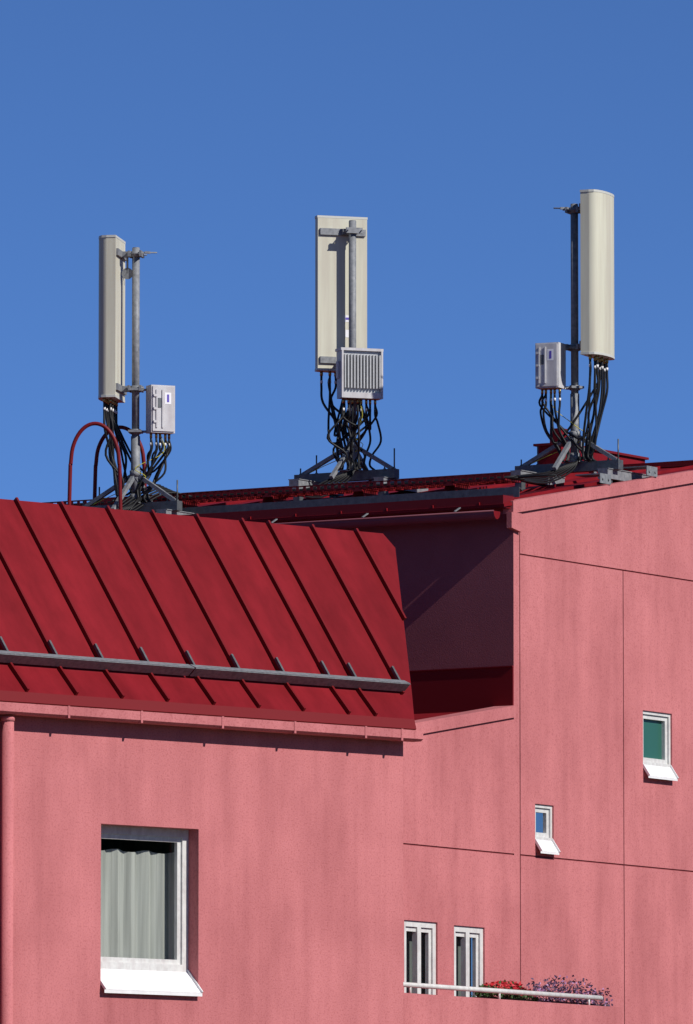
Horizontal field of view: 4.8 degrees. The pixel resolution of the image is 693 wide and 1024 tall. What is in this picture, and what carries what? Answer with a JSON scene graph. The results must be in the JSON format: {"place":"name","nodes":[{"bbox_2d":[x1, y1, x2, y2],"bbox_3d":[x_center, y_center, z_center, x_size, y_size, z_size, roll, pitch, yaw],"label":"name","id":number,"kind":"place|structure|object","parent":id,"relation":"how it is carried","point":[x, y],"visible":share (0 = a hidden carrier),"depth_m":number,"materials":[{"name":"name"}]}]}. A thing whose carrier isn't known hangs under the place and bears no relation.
{"place":"outdoors","nodes":[
{"label":"outdoors","id":0,"kind":"place"},
{"bbox_2d":[0,714,402,1023],"bbox_3d":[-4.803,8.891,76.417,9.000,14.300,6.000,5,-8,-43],"label":"wing wall","id":1,"kind":"structure","parent":0,"point":[300,917],"depth_m":76.35,"materials":[{"name":"pink paint"}]},
{"bbox_2d":[101,839,173,959],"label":"curtain window","id":2,"kind":"structure","parent":1,"relation":"on","point":[137,899],"depth_m":75.97,"materials":[{"name":"white fabric"}]},
{"bbox_2d":[101,825,187,971],"bbox_3d":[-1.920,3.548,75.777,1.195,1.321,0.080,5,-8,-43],"label":"window frame","id":3,"kind":"object","parent":1,"relation":"in","point":[179,839],"visible":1,"depth_m":76.05,"materials":[{"name":"white plastic"}]},
{"bbox_2d":[101,824,198,982],"bbox_3d":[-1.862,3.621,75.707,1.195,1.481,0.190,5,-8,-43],"label":"window reveal","id":4,"kind":"object","parent":1,"relation":"attached to","point":[193,873],"depth_m":76.10,"materials":[{"name":"pink paint"}]},
{"bbox_2d":[101,969,202,995],"bbox_3d":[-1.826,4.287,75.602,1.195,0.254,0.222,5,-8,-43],"label":"window sill","id":5,"kind":"structure","parent":1,"relation":"attached to","point":[149,982],"depth_m":75.61,"materials":[{"name":"white metal"}]},
{"bbox_2d":[0,499,415,729],"bbox_3d":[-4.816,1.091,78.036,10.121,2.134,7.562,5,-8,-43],"label":"metal roof","id":6,"kind":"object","parent":1,"relation":"on","point":[126,586],"visible":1,"depth_m":77.18,"materials":[{"name":"red metal"}]},
{"bbox_2d":[0,497,406,715],"bbox_3d":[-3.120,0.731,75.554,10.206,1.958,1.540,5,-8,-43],"label":"roof seams","id":7,"kind":"object","parent":6,"relation":"on","point":[161,690],"visible":1,"depth_m":77.34,"materials":[{"name":"red metal"}]},
{"bbox_2d":[0,636,409,691],"bbox_3d":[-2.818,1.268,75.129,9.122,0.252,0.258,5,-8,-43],"label":"snow guard rail","id":8,"kind":"object","parent":6,"relation":"on","point":[146,665],"visible":1,"depth_m":76.42,"materials":[{"name":"metal"}]},
{"bbox_2d":[409,666,513,719],"bbox_3d":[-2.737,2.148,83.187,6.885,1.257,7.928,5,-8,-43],"label":"lean to roof","id":9,"kind":"object","parent":1,"relation":"on","point":[438,692],"visible":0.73,"depth_m":83.82,"materials":[{"name":"red metal"}]},
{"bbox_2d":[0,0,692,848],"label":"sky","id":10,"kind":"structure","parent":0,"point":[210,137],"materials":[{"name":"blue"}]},
{"bbox_2d":[288,448,427,500],"bbox_3d":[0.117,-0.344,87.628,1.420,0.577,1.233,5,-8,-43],"label":"mast base frame","id":11,"kind":"object","parent":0,"point":[316,478],"visible":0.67,"depth_m":87.36,"materials":[{"name":"grey metal"}]},
{"bbox_2d":[339,495,513,670],"bbox_3d":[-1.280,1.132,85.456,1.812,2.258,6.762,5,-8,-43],"label":"recessed wall","id":12,"kind":"structure","parent":0,"point":[456,581],"depth_m":83.98,"materials":[{"name":"paint"}]},
{"bbox_2d":[185,465,692,522],"bbox_3d":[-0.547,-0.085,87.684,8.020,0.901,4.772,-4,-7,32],"label":"roof sheet","id":13,"kind":"object","parent":12,"relation":"on","point":[417,507],"visible":0.38,"depth_m":84.74,"materials":[{"name":"red metal"}]},
{"bbox_2d":[67,422,146,509],"bbox_3d":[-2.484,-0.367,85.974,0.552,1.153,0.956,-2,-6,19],"label":"hoses","id":14,"kind":"object","parent":13,"relation":"on","point":[102,439],"visible":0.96,"depth_m":85.65,"materials":[{"name":"red rubber"}]},
{"bbox_2d":[84,247,176,508],"bbox_3d":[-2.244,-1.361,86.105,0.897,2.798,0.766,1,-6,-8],"label":"antenna left pole and clamps","id":15,"kind":"object","parent":13,"relation":"on","point":[136,388],"visible":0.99,"depth_m":86.05,"materials":[{"name":"metal"}]},
{"bbox_2d":[98,235,125,405],"bbox_3d":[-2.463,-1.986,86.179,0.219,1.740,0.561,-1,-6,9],"label":"antenna panel","id":16,"kind":"object","parent":15,"relation":"attached to","point":[111,367],"visible":1,"depth_m":85.95,"materials":[{"name":"grey plastic"}]},
{"bbox_2d":[91,402,171,505],"bbox_3d":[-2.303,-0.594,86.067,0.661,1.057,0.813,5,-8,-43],"label":"cables","id":17,"kind":"object","parent":15,"relation":"attached to","point":[110,413],"visible":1,"depth_m":85.95,"materials":[{"name":"black rubber"}]},
{"bbox_2d":[146,385,174,438],"bbox_3d":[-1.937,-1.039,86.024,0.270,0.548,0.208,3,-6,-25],"label":"remote radio unit","id":18,"kind":"object","parent":15,"relation":"attached to","point":[160,408],"visible":1,"depth_m":85.95,"materials":[{"name":"metal"}]},
{"bbox_2d":[83,480,193,514],"bbox_3d":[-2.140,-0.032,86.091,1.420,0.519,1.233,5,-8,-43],"label":"mast base frame","id":19,"kind":"object","parent":13,"relation":"on","point":[167,506],"visible":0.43,"depth_m":85.72,"materials":[{"name":"grey metal"}]},
{"bbox_2d":[42,473,524,507],"bbox_3d":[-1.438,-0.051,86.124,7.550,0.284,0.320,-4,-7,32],"label":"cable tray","id":20,"kind":"object","parent":13,"relation":"on","point":[361,490],"visible":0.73,"depth_m":85.19,"materials":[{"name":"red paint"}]},
{"bbox_2d":[301,220,393,484],"bbox_3d":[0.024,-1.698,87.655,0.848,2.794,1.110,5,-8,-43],"label":"antenna middle pole and clamps","id":21,"kind":"object","parent":13,"relation":"on","point":[352,231],"visible":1,"depth_m":87.64,"materials":[{"name":"grey metal"}]},
{"bbox_2d":[315,215,367,375],"bbox_3d":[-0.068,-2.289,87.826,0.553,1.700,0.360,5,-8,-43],"label":"antenna panel","id":22,"kind":"object","parent":21,"relation":"attached to","point":[331,293],"visible":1,"depth_m":87.76,"materials":[{"name":"beige plastic"}]},
{"bbox_2d":[308,375,381,473],"bbox_3d":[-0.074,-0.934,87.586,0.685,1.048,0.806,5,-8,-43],"label":"cables","id":23,"kind":"object","parent":21,"relation":"attached to","point":[342,426],"visible":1,"depth_m":87.42,"materials":[{"name":"black rubber"}]},
{"bbox_2d":[335,347,382,403],"bbox_3d":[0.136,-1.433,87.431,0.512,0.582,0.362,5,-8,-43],"label":"remote radio unit","id":24,"kind":"object","parent":21,"relation":"attached to","point":[359,373],"visible":1,"depth_m":87.35,"materials":[{"name":"grey metal"}]},
{"bbox_2d":[117,456,582,510],"bbox_3d":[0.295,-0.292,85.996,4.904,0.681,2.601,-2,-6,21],"label":"feeder cables","id":25,"kind":"object","parent":13,"relation":"on","point":[534,478],"visible":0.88,"depth_m":85.83,"materials":[{"name":"black plastic"}]},
{"bbox_2d":[182,487,522,513],"bbox_3d":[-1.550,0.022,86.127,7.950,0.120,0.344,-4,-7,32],"label":"roof snow guard","id":26,"kind":"object","parent":13,"relation":"on","point":[514,491],"visible":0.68,"depth_m":84.95,"materials":[{"name":"metal"}]},
{"bbox_2d":[271,507,499,528],"bbox_3d":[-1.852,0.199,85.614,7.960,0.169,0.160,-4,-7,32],"label":"roof gutter","id":27,"kind":"object","parent":13,"relation":"on","point":[454,516],"visible":0.5,"depth_m":84.05,"materials":[{"name":"paint"}]},
{"bbox_2d":[100,428,692,501],"bbox_3d":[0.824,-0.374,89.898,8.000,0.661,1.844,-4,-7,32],"label":"roof ridge","id":28,"kind":"structure","parent":13,"relation":"on","point":[630,460],"depth_m":88.58,"materials":[{"name":"red"}]},
{"bbox_2d":[522,203,617,472],"bbox_3d":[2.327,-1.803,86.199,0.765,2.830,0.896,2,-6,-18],"label":"antenna right pole and clamps","id":29,"kind":"object","parent":13,"relation":"on","point":[574,346],"visible":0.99,"depth_m":86.12,"materials":[{"name":"metal"}]},
{"bbox_2d":[535,342,565,393],"bbox_3d":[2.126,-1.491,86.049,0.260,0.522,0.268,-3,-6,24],"label":"remote radio unit","id":30,"kind":"object","parent":29,"relation":"attached to","point":[550,366],"visible":1,"depth_m":85.95,"materials":[{"name":"metal"}]},
{"bbox_2d":[530,359,608,464],"bbox_3d":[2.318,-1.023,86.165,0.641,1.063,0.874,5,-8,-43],"label":"cables","id":31,"kind":"object","parent":29,"relation":"attached to","point":[601,371],"visible":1,"depth_m":85.97,"materials":[{"name":"black rubber"}]},
{"bbox_2d":[580,189,614,363],"bbox_3d":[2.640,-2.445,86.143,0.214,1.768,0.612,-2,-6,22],"label":"antenna panel","id":32,"kind":"object","parent":29,"relation":"attached to","point":[597,264],"visible":1,"depth_m":85.93,"materials":[{"name":"grey plastic"}]},
{"bbox_2d":[510,439,650,489],"bbox_3d":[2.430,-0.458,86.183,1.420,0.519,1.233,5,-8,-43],"label":"mast base frame","id":33,"kind":"object","parent":13,"relation":"on","point":[615,470],"visible":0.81,"depth_m":85.92,"materials":[{"name":"grey metal"}]},
{"bbox_2d":[575,466,656,484],"bbox_3d":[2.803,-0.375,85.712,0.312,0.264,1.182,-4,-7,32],"label":"antenna fixing plates","id":34,"kind":"object","parent":13,"relation":"on","point":[606,478],"visible":1,"depth_m":85.37,"materials":[{"name":"metal"}]},
{"bbox_2d":[471,975,612,1006],"bbox_3d":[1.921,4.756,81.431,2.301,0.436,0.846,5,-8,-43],"label":"flowers","id":35,"kind":"object","parent":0,"point":[505,984],"visible":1,"depth_m":81.44,"materials":[{"name":"purple plant"}]},
{"label":"ground","id":36,"kind":"structure","parent":0,"visible":0},
{"bbox_2d":[0,702,422,1023],"bbox_3d":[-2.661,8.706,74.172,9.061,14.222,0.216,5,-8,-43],"label":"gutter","id":37,"kind":"object","parent":36,"relation":"on","point":[136,717],"visible":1,"depth_m":74.80,"materials":[{"name":"pink metal"}]},
{"bbox_2d":[403,483,692,1023],"bbox_3d":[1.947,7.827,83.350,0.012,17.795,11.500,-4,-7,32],"label":"block wall","id":38,"kind":"structure","parent":36,"relation":"on","point":[603,623],"depth_m":84.63,"materials":[{"name":"pink paint"}]},
{"bbox_2d":[404,920,435,994],"bbox_3d":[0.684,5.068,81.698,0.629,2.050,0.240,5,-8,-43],"label":"window frame","id":39,"kind":"object","parent":38,"relation":"in","point":[418,928],"visible":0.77,"depth_m":81.79,"materials":[{"name":"white plastic"}]},
{"bbox_2d":[406,931,424,993],"bbox_3d":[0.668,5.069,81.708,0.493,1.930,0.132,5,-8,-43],"label":"window glass","id":40,"kind":"object","parent":39,"relation":"in","point":[408,956],"visible":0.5,"depth_m":81.73,"materials":[{"name":"black glass"}]},
{"bbox_2d":[411,920,437,994],"bbox_3d":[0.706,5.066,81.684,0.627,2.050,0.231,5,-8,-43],"label":"window reveal","id":41,"kind":"object","parent":38,"relation":"attached to","point":[436,958],"depth_m":82.00,"materials":[{"name":"pink paint"}]},
{"bbox_2d":[415,705,515,733],"bbox_3d":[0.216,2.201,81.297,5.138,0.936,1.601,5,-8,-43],"label":"lean to coping","id":42,"kind":"object","parent":38,"relation":"on","point":[459,719],"visible":0.43,"depth_m":82.68,"materials":[{"name":"pink metal"}]},
{"bbox_2d":[454,925,482,996],"bbox_3d":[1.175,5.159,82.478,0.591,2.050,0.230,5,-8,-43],"label":"window frame","id":43,"kind":"object","parent":38,"relation":"in","point":[466,933],"visible":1,"depth_m":82.56,"materials":[{"name":"white plastic"}]},
{"bbox_2d":[456,937,471,996],"bbox_3d":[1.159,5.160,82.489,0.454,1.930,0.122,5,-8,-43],"label":"window glass","id":44,"kind":"object","parent":43,"relation":"in","point":[458,962],"visible":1,"depth_m":82.50,"materials":[{"name":"black glass"}]},
{"bbox_2d":[456,925,484,983],"bbox_3d":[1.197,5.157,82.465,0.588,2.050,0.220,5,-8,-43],"label":"window reveal","id":45,"kind":"object","parent":38,"relation":"attached to","point":[483,954],"depth_m":82.77,"materials":[{"name":"paint"}]},
{"bbox_2d":[403,993,621,1023],"bbox_3d":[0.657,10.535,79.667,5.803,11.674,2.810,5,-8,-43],"label":"balcony parapet","id":46,"kind":"structure","parent":38,"relation":"attached to","point":[428,1009],"depth_m":80.18,"materials":[{"name":"pink paint"}]},
{"bbox_2d":[403,982,602,1004],"bbox_3d":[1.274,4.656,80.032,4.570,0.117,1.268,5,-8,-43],"label":"balcony handrail","id":47,"kind":"object","parent":46,"relation":"attached to","point":[410,985],"visible":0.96,"depth_m":80.36,"materials":[{"name":"white metal"}]},
{"bbox_2d":[535,804,551,840],"bbox_3d":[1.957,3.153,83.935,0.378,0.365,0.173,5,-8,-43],"label":"window frame","id":48,"kind":"object","parent":38,"relation":"in","point":[546,811],"visible":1,"depth_m":84.02,"materials":[{"name":"white plastic"}]},
{"bbox_2d":[536,813,542,832],"bbox_3d":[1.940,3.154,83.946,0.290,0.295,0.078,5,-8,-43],"label":"window glass","id":49,"kind":"object","parent":48,"relation":"in","point":[539,822],"visible":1,"depth_m":83.98,"materials":[{"name":"blue glass"}]},
{"bbox_2d":[535,804,553,844],"bbox_3d":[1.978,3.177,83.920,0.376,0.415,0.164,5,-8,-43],"label":"window reveal","id":50,"kind":"object","parent":38,"relation":"attached to","point":[552,822],"depth_m":84.06,"materials":[{"name":"pink paint"}]},
{"bbox_2d":[535,838,560,854],"bbox_3d":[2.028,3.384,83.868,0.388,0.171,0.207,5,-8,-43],"label":"window sill","id":51,"kind":"structure","parent":38,"relation":"attached to","point":[547,847],"depth_m":83.88,"materials":[{"name":"white metal"}]},
{"bbox_2d":[503,470,692,531],"bbox_3d":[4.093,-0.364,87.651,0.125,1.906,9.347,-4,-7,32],"label":"roof fascia","id":52,"kind":"structure","parent":38,"relation":"attached to","point":[514,519],"depth_m":84.97,"materials":[{"name":"pink paint"}]},
{"bbox_2d":[643,710,670,766],"bbox_3d":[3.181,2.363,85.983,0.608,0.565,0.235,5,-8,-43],"label":"window frame","id":53,"kind":"object","parent":38,"relation":"in","point":[664,718],"visible":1,"depth_m":86.16,"materials":[{"name":"white plastic"}]},
{"bbox_2d":[643,719,661,759],"bbox_3d":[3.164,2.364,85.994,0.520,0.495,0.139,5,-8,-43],"label":"window glass","id":54,"kind":"object","parent":53,"relation":"in","point":[652,738],"visible":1,"depth_m":86.02,"materials":[{"name":"teal glass"}]},
{"bbox_2d":[643,710,671,768],"bbox_3d":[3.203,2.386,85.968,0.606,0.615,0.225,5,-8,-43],"label":"window reveal","id":55,"kind":"object","parent":38,"relation":"attached to","point":[670,736],"depth_m":86.21,"materials":[{"name":"paint"}]},
{"bbox_2d":[643,763,678,780],"bbox_3d":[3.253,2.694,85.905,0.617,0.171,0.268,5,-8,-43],"label":"window sill","id":56,"kind":"structure","parent":38,"relation":"attached to","point":[660,772],"depth_m":85.92,"materials":[{"name":"white metal"}]}
]}

